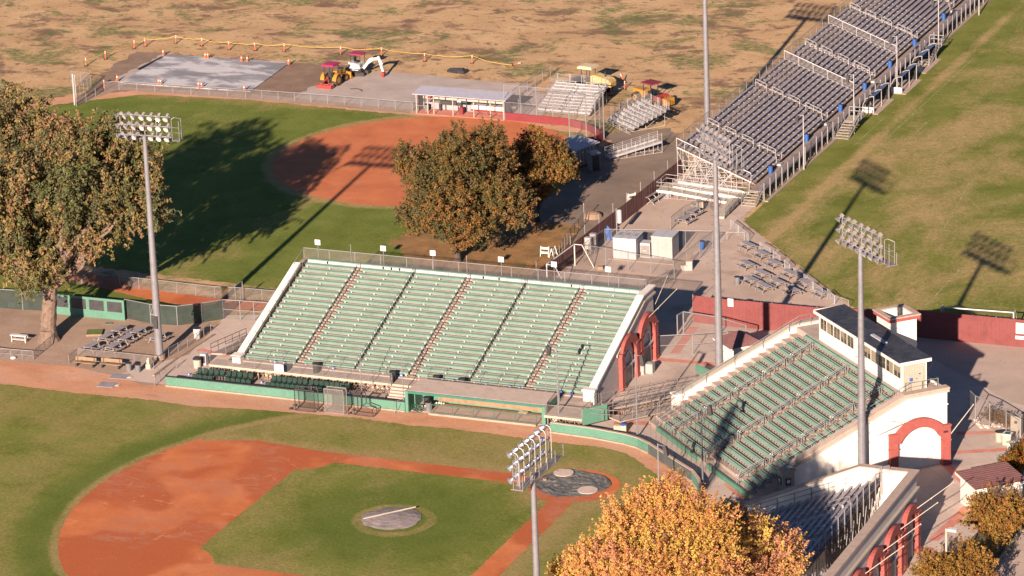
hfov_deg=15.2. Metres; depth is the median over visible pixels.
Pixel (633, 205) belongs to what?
slatted fence
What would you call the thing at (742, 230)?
crowd barrier
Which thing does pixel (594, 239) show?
cabinet
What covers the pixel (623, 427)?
stone bin
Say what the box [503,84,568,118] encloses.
backstop fence
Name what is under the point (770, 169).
trash can
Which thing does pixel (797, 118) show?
sideline pole
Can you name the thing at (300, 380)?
stadium seat
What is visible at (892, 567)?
doorway
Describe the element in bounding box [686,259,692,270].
stone bin
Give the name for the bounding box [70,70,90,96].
fence
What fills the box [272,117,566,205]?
softball infield dirt
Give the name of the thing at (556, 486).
field tarp
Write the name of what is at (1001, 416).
shrub
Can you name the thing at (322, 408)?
protective screen
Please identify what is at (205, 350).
paving band
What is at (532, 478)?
floodlight pole
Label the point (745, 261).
picnic table
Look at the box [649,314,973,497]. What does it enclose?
grandstand
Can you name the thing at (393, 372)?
trash can
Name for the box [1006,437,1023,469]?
shrub
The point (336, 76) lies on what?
tractor
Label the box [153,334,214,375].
path kerb
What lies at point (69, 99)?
softball warning track
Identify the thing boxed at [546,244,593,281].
football goal
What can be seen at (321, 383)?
stadium seat
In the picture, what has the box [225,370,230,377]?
stadium seat
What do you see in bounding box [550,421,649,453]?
wall
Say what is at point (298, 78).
wet earth apron
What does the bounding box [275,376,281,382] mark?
stadium seat
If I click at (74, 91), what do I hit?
foul pole
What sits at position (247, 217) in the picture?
softball outfield grass
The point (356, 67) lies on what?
excavator
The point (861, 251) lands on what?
floodlight pole
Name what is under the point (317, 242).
section sign
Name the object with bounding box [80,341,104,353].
picnic table
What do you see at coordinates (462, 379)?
trash can
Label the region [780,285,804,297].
picnic table
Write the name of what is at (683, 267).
stone bin
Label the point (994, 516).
autumn tree
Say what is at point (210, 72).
concrete slab
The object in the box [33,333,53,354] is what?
pipe fence
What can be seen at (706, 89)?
floodlight pole
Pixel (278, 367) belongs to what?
notice sign
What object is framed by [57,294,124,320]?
painted board
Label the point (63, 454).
baseball grass
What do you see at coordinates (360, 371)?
net post
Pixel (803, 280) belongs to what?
picnic table
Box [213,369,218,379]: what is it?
stadium seat
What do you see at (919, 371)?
door
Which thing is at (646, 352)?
doorway
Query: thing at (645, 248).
storage box
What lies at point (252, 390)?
wall
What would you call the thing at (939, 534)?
paving band
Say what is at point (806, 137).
trash can
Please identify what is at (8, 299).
screened fence
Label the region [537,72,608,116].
bleachers
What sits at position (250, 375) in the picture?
stadium seat
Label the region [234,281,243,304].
fence
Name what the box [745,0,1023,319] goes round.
football grass
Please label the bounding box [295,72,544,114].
gravel pad
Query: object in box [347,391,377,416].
protective screen
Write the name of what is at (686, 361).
paving band
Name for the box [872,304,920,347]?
tower
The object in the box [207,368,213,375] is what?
stadium seat
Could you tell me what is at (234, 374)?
stadium seat
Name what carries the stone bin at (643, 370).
on the concourse
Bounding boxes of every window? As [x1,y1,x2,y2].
[820,318,826,331]
[827,322,832,335]
[834,326,839,340]
[840,330,846,344]
[847,334,853,348]
[865,346,870,359]
[871,350,877,364]
[878,354,885,368]
[886,359,892,373]
[894,364,900,378]
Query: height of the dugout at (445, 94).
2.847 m
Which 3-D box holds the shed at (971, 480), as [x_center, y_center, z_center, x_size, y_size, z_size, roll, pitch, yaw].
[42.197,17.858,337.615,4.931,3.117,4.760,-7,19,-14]
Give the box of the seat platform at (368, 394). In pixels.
[186,373,387,398]
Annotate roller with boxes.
[567,63,616,93]
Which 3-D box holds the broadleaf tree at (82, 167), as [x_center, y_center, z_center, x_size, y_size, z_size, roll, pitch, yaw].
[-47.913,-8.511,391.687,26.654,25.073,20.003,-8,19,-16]
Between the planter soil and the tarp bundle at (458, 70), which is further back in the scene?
the tarp bundle at (458, 70)
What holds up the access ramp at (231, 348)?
on the concourse
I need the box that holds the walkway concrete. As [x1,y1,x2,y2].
[693,201,758,265]
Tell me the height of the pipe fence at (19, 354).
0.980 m
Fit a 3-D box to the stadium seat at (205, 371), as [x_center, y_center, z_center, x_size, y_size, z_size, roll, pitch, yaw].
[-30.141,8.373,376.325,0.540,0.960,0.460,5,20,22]
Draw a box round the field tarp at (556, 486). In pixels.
[536,469,610,496]
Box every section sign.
[315,240,319,258]
[380,246,385,259]
[430,250,435,268]
[498,256,503,275]
[551,261,556,280]
[605,266,610,285]
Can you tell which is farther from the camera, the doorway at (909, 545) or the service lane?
the service lane
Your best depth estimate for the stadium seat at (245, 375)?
374.73 m
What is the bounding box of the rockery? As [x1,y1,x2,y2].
[973,416,1005,429]
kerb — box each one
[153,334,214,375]
[985,529,1023,575]
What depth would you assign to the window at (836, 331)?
356.97 m
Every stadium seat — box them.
[196,367,202,374]
[202,368,207,374]
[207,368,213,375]
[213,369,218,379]
[218,370,224,379]
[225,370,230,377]
[230,371,236,380]
[236,372,241,380]
[241,372,247,379]
[247,373,252,382]
[270,375,276,382]
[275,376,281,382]
[280,376,286,383]
[286,377,291,383]
[291,377,297,384]
[296,378,302,384]
[301,379,307,388]
[307,379,313,389]
[313,380,318,389]
[318,380,323,387]
[323,381,328,387]
[328,381,333,391]
[333,382,339,392]
[338,383,344,392]
[343,383,349,392]
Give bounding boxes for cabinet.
[200,352,208,364]
[584,236,591,254]
[590,232,597,250]
[664,187,673,197]
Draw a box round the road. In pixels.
[992,533,1023,575]
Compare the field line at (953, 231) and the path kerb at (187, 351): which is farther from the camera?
the field line at (953, 231)
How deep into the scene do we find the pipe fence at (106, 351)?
383.04 m
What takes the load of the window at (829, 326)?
in the press box at (894, 361)
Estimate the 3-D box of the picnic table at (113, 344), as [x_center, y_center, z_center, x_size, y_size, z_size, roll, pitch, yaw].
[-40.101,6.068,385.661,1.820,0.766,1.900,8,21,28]
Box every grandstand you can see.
[209,247,676,424]
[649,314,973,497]
[740,463,953,575]
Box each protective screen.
[289,386,318,412]
[318,386,347,413]
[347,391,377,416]
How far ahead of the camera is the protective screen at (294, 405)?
367.42 m
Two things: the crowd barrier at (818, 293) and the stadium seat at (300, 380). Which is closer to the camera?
the stadium seat at (300, 380)
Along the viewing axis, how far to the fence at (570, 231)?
415.79 m
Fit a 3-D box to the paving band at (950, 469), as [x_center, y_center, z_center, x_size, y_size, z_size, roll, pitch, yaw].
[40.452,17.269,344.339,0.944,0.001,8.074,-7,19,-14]
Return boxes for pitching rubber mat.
[96,381,120,387]
[109,373,132,378]
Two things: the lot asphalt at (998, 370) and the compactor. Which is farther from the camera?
the compactor
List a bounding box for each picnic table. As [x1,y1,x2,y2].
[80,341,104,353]
[93,332,118,344]
[101,341,125,354]
[108,325,131,336]
[114,333,137,345]
[126,326,150,338]
[145,332,170,342]
[645,191,665,204]
[674,214,696,225]
[682,207,704,217]
[735,259,758,271]
[736,240,759,251]
[740,275,761,286]
[750,268,773,279]
[751,249,773,260]
[752,281,775,293]
[762,258,783,269]
[765,277,789,286]
[778,268,801,280]
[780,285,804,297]
[793,278,816,289]
[809,288,832,299]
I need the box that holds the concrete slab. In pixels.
[121,54,287,91]
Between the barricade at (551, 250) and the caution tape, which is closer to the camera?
the barricade at (551, 250)
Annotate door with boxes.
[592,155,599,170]
[915,366,923,388]
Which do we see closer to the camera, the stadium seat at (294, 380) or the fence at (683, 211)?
the stadium seat at (294, 380)
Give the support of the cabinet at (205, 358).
on the concourse
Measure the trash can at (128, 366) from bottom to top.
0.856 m
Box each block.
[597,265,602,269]
[691,200,703,210]
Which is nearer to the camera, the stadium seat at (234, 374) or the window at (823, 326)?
the window at (823, 326)
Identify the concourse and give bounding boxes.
[107,315,1023,575]
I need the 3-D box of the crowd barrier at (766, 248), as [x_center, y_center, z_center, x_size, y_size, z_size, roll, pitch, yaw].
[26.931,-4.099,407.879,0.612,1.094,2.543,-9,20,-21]
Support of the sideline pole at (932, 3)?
on the football grass at (903, 176)
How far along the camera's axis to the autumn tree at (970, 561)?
316.04 m
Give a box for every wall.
[165,375,405,411]
[505,112,603,140]
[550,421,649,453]
[648,443,692,479]
[691,470,701,494]
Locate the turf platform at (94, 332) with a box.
[86,329,102,336]
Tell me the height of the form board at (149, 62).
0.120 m
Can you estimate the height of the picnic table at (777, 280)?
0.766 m
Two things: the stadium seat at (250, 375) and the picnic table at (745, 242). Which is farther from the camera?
the picnic table at (745, 242)
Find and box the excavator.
[348,51,385,76]
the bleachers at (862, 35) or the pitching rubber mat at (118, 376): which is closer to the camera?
the pitching rubber mat at (118, 376)
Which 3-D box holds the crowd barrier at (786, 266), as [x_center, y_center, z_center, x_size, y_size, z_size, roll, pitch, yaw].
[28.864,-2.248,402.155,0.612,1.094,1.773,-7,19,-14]
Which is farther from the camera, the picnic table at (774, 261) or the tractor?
the tractor
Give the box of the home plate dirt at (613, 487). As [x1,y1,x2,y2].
[536,469,620,501]
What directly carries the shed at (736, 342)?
on the concourse
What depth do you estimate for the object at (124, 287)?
402.76 m
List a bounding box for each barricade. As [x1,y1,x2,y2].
[540,247,549,256]
[549,246,557,257]
[627,192,635,201]
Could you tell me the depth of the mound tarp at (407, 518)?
339.90 m
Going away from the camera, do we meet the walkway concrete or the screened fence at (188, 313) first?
the screened fence at (188, 313)
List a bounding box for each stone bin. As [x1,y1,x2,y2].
[614,423,619,431]
[620,423,626,432]
[640,363,645,374]
[645,361,654,373]
[681,263,686,270]
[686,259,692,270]
[1002,431,1012,445]
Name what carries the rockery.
on the concourse
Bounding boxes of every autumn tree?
[390,113,540,263]
[506,124,580,221]
[544,466,754,575]
[685,492,814,575]
[897,532,999,575]
[956,479,1023,552]
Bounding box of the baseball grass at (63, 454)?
[0,384,663,575]
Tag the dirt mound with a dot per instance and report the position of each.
(590, 215)
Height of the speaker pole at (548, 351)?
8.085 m
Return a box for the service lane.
[512,128,690,279]
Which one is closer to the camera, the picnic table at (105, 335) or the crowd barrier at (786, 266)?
the picnic table at (105, 335)
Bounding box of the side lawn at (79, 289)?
[0,274,179,306]
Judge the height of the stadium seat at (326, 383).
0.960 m
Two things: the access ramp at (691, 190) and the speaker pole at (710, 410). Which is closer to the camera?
the speaker pole at (710, 410)
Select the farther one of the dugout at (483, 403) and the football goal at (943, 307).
the football goal at (943, 307)
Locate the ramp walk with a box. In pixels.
[719,191,741,218]
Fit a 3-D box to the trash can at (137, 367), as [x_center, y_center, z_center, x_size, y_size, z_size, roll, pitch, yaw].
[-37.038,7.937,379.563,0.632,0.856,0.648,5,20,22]
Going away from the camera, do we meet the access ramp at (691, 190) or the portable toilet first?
the access ramp at (691, 190)
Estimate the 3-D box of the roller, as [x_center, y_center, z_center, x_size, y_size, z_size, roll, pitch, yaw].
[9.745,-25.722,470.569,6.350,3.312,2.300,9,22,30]
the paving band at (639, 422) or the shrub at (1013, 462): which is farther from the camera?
the paving band at (639, 422)
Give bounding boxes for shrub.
[978,401,996,418]
[986,404,1006,420]
[988,409,1010,423]
[993,446,1023,473]
[1000,411,1023,427]
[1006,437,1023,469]
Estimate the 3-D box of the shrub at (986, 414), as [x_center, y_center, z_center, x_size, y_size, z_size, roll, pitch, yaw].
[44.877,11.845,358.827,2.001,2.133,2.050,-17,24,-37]
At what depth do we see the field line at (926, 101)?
461.47 m
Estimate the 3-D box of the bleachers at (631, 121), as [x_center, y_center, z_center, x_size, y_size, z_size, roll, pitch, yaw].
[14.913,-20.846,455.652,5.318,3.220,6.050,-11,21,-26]
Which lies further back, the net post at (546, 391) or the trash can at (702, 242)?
the trash can at (702, 242)
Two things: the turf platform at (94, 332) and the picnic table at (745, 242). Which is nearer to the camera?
the turf platform at (94, 332)
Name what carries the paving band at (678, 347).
on the concourse
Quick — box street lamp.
[945,527,957,553]
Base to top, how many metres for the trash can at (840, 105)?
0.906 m
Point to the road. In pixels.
(1011, 563)
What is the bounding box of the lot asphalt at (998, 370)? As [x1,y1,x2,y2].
[917,337,1023,404]
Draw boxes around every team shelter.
[862,83,893,114]
[890,63,920,94]
[911,43,940,73]
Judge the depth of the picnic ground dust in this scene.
388.81 m
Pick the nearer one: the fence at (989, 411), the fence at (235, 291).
the fence at (989, 411)
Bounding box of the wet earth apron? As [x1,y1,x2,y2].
[86,51,356,100]
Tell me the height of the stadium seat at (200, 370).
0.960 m
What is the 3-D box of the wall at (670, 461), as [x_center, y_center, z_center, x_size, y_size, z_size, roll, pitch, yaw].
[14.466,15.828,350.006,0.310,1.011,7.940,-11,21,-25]
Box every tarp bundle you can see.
[447,68,466,73]
[605,226,611,239]
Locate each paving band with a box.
[196,348,228,356]
[614,421,649,424]
[617,408,630,433]
[657,357,714,365]
[670,327,697,353]
[723,483,749,500]
[928,506,969,540]
[942,464,959,481]
[951,448,1006,453]
[956,431,994,434]
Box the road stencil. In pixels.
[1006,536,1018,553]
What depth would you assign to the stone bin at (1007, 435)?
351.97 m
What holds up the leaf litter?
on the ground at (46, 46)
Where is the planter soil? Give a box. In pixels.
[962,523,1023,575]
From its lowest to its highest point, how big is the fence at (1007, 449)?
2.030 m
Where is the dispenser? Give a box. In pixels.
[146,357,151,368]
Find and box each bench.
[10,333,27,342]
[74,356,96,367]
[99,358,121,369]
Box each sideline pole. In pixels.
[795,114,804,169]
[846,74,854,133]
[889,36,897,86]
[931,0,938,50]
[978,0,979,14]
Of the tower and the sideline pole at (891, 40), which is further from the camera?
the sideline pole at (891, 40)
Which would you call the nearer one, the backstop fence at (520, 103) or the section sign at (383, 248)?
the section sign at (383, 248)
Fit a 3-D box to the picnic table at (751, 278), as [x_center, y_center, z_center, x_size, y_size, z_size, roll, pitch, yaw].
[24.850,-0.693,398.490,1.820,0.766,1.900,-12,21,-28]
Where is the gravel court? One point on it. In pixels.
(674, 205)
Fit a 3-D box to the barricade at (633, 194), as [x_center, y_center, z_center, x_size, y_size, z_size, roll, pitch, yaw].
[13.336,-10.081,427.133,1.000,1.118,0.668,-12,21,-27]
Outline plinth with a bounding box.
[608,251,685,264]
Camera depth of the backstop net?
346.42 m
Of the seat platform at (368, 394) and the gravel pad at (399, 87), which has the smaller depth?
the seat platform at (368, 394)
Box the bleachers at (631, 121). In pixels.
[606,91,668,134]
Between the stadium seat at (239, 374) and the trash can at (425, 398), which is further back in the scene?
the stadium seat at (239, 374)
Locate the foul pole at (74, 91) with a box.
[72,74,76,104]
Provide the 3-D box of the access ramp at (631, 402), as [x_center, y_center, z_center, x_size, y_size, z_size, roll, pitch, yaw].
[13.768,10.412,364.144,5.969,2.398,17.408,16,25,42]
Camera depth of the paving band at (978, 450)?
351.06 m
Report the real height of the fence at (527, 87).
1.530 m
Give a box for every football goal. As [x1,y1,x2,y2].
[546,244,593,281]
[941,305,1016,318]
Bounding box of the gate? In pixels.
[222,299,267,320]
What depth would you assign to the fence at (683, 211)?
419.99 m
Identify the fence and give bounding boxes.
[0,289,42,310]
[0,348,33,359]
[15,273,273,300]
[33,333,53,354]
[68,348,153,362]
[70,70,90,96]
[76,81,412,110]
[124,299,223,325]
[153,323,210,368]
[154,360,176,381]
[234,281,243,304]
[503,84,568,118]
[511,65,550,110]
[518,150,681,279]
[559,212,583,252]
[568,85,604,138]
[583,229,712,278]
[632,268,674,287]
[659,331,727,353]
[670,194,708,229]
[676,311,746,336]
[692,294,1023,347]
[969,389,1019,439]
[995,430,1018,463]
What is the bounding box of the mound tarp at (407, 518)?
[361,507,420,529]
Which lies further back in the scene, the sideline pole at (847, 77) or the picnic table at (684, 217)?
the sideline pole at (847, 77)
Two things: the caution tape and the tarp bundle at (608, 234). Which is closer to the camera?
the tarp bundle at (608, 234)
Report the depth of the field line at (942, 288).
395.00 m
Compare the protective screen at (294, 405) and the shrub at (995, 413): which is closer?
the shrub at (995, 413)
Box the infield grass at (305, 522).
[198,462,547,575]
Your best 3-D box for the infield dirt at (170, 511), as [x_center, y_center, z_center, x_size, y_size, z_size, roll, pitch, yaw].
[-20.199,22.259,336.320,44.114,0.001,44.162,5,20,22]
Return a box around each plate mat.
[554,469,573,476]
[578,486,597,493]
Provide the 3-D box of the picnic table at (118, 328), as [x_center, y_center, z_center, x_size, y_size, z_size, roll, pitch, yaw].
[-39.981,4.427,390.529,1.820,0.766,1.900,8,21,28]
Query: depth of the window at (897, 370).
346.58 m
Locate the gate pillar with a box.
[1010,413,1022,436]
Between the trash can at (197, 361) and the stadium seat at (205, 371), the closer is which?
the stadium seat at (205, 371)
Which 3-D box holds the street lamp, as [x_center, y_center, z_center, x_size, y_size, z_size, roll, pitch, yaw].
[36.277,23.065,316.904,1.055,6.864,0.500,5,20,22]
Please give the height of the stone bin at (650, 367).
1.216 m
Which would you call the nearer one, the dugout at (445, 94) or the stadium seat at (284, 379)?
the stadium seat at (284, 379)
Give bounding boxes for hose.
[411,404,423,411]
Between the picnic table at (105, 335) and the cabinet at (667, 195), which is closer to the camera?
the picnic table at (105, 335)
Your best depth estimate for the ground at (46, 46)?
497.16 m
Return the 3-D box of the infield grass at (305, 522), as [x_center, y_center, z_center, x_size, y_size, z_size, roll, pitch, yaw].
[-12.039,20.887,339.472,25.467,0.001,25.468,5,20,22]
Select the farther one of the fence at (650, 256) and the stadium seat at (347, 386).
the fence at (650, 256)
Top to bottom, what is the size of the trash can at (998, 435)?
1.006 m
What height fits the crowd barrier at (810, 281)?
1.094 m
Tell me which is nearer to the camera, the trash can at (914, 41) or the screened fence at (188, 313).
the screened fence at (188, 313)
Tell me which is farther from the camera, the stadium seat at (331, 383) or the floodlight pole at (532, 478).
the stadium seat at (331, 383)
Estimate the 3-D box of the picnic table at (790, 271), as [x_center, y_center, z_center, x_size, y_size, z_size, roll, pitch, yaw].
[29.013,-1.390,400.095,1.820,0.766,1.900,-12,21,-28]
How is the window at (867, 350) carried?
in the press box at (894, 361)
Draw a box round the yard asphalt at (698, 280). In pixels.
[259,167,995,353]
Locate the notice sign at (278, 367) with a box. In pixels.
[274,364,283,371]
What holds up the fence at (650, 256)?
on the yard asphalt at (698, 280)
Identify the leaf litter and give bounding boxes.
[387,220,582,277]
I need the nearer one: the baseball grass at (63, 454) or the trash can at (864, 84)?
the baseball grass at (63, 454)
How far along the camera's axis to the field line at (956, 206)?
421.63 m
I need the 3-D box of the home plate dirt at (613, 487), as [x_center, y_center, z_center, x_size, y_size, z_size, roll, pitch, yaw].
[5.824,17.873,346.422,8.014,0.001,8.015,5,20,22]
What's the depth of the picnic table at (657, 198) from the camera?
426.94 m
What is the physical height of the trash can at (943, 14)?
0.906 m
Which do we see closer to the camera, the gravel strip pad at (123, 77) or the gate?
the gate
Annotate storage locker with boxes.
[612,230,642,259]
[651,229,678,258]
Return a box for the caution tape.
[86,36,508,64]
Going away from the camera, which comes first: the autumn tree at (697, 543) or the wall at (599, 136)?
the autumn tree at (697, 543)
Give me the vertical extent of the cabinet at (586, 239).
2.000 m
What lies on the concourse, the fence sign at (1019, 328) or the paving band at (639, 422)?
the paving band at (639, 422)
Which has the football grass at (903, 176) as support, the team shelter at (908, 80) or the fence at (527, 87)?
the team shelter at (908, 80)
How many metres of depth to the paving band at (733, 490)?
343.21 m
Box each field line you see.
[879,58,973,145]
[886,225,1021,237]
[922,267,961,309]
[942,183,968,230]
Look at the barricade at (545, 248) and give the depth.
409.89 m
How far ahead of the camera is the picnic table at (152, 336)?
387.85 m
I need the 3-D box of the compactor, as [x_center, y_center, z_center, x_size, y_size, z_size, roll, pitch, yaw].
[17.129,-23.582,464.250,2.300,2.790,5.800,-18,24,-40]
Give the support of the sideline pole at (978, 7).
on the football grass at (903, 176)
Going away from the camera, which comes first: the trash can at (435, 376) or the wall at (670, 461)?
the wall at (670, 461)
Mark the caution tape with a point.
(295, 45)
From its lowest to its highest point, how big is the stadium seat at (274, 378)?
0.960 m
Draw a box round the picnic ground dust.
[0,308,219,384]
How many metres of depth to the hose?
366.18 m
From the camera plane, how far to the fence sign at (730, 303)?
385.18 m
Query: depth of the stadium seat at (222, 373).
375.67 m
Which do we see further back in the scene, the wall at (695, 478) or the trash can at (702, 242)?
the trash can at (702, 242)
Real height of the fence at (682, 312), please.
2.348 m
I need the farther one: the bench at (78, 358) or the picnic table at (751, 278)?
the picnic table at (751, 278)
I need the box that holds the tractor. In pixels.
[316,61,352,88]
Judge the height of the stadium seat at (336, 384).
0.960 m
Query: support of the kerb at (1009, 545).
on the road
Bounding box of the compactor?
[631,79,674,106]
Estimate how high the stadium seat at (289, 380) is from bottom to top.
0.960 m
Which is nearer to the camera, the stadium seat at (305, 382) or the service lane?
the stadium seat at (305, 382)
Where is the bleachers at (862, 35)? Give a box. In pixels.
[676,0,990,207]
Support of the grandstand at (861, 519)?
on the concourse
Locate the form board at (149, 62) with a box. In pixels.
[137,56,162,69]
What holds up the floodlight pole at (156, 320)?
on the picnic ground dust
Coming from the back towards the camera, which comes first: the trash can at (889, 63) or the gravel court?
the trash can at (889, 63)
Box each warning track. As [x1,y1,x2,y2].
[0,361,693,551]
[8,91,611,146]
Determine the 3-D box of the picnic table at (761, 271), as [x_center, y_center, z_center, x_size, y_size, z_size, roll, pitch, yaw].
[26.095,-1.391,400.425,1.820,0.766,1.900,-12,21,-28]
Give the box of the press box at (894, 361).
[813,304,931,391]
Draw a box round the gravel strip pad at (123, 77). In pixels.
[118,53,171,84]
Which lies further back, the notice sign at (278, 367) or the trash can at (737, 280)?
the trash can at (737, 280)
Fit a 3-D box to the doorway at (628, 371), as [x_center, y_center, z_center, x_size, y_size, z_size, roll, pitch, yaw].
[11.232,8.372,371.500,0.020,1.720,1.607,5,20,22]
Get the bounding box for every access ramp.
[210,328,247,354]
[584,362,709,422]
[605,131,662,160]
[656,174,750,205]
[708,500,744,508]
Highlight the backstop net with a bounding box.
[649,382,714,481]
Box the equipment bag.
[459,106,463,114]
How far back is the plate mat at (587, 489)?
344.88 m
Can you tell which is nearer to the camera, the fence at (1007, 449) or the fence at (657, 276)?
the fence at (1007, 449)
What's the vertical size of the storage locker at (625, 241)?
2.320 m
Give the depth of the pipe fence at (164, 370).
378.02 m
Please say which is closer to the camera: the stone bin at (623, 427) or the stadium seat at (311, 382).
the stone bin at (623, 427)
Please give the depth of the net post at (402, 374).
367.24 m
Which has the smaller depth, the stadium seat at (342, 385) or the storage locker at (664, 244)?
the stadium seat at (342, 385)
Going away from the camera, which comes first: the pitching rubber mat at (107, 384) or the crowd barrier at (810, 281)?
the pitching rubber mat at (107, 384)
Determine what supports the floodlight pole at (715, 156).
on the concourse
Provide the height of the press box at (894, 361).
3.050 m
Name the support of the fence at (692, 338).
on the concourse
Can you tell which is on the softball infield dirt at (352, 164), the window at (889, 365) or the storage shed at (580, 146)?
the storage shed at (580, 146)
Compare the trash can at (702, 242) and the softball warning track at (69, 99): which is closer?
the trash can at (702, 242)
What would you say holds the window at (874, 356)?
in the press box at (894, 361)
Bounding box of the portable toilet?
[587,150,600,171]
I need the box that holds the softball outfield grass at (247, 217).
[0,95,585,287]
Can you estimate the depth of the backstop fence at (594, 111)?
449.33 m
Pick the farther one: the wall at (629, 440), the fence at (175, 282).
the fence at (175, 282)
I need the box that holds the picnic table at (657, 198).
[645,191,665,204]
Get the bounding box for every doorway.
[626,366,630,383]
[644,346,649,362]
[891,563,893,575]
[908,541,910,559]
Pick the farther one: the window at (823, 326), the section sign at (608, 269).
the section sign at (608, 269)
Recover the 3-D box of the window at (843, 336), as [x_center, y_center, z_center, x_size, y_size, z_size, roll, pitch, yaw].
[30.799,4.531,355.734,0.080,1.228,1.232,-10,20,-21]
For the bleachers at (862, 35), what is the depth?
457.46 m
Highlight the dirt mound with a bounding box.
[584,211,602,219]
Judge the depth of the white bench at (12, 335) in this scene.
389.44 m
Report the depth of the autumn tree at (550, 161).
421.92 m
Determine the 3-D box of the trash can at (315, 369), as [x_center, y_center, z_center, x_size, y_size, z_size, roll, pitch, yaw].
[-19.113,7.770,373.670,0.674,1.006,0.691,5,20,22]
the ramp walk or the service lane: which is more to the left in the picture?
the service lane
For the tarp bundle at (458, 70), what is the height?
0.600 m
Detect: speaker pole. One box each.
[546,345,559,421]
[635,353,644,436]
[657,443,668,484]
[701,403,712,485]
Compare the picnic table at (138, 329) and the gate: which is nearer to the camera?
the picnic table at (138, 329)
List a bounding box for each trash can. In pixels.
[125,362,131,370]
[134,363,140,372]
[193,326,200,338]
[193,356,201,368]
[312,362,318,372]
[389,370,395,381]
[423,396,429,404]
[425,400,431,410]
[433,374,439,379]
[458,377,464,382]
[700,240,704,249]
[734,276,739,284]
[768,165,772,173]
[804,133,808,141]
[838,103,842,111]
[862,82,866,89]
[887,60,891,67]
[912,38,916,45]
[941,12,945,19]
[995,430,1003,441]
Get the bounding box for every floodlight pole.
[114,111,182,359]
[506,424,563,575]
[696,124,743,366]
[702,0,711,133]
[835,213,896,463]
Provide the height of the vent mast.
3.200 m
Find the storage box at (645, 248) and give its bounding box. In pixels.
[640,240,651,257]
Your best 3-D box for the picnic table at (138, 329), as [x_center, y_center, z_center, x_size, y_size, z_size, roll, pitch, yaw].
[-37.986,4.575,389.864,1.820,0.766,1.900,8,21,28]
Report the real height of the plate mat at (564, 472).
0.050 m
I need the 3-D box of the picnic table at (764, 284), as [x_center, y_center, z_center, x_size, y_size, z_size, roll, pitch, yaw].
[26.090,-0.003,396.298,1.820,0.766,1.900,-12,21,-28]
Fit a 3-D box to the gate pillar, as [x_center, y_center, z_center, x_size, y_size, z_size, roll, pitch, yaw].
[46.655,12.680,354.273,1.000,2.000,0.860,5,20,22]
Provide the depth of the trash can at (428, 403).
365.87 m
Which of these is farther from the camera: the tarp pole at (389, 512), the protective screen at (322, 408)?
the protective screen at (322, 408)
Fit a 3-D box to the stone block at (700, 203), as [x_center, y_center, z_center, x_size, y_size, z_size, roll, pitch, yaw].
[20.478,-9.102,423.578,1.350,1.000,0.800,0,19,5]
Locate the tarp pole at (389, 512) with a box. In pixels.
[363,506,415,518]
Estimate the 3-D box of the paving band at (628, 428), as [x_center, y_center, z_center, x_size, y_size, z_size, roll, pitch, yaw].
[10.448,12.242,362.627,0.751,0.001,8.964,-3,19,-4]
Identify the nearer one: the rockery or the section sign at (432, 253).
the rockery
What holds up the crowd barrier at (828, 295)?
on the yard asphalt at (698, 280)
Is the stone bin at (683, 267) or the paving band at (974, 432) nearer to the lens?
the paving band at (974, 432)
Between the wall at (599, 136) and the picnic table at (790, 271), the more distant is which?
the wall at (599, 136)
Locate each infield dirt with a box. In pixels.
[58,438,572,575]
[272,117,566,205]
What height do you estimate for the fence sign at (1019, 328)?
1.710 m
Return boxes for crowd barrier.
[738,225,749,241]
[760,242,770,256]
[784,259,789,268]
[793,267,800,281]
[803,274,813,289]
[812,281,822,297]
[826,288,834,304]
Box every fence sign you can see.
[728,298,733,306]
[1015,323,1023,339]
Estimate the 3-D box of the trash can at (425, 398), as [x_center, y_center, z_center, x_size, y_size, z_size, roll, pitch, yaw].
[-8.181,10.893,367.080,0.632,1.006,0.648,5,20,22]
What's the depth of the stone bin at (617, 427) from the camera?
358.37 m
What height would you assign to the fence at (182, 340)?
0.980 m
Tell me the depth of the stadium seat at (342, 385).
370.92 m
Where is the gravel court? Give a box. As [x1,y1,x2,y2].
[653,180,719,229]
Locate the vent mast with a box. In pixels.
[616,208,621,232]
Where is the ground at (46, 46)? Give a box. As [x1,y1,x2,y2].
[0,0,986,494]
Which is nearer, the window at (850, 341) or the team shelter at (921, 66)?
the window at (850, 341)
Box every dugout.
[405,379,556,426]
[412,85,513,120]
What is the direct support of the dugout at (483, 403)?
on the warning track at (72, 379)
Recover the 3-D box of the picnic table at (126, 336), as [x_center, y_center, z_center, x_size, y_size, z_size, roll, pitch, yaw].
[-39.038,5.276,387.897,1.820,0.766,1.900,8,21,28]
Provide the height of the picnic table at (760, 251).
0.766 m
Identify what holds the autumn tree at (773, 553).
on the concourse
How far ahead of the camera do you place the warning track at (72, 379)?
370.46 m
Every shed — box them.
[539,135,599,169]
[713,330,760,361]
[955,461,1023,508]
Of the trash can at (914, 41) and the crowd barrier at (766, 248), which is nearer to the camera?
the crowd barrier at (766, 248)
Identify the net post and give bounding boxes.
[359,347,361,393]
[401,348,403,400]
[545,365,547,423]
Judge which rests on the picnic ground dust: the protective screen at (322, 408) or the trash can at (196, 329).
the trash can at (196, 329)
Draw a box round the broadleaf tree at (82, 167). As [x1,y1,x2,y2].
[0,79,181,343]

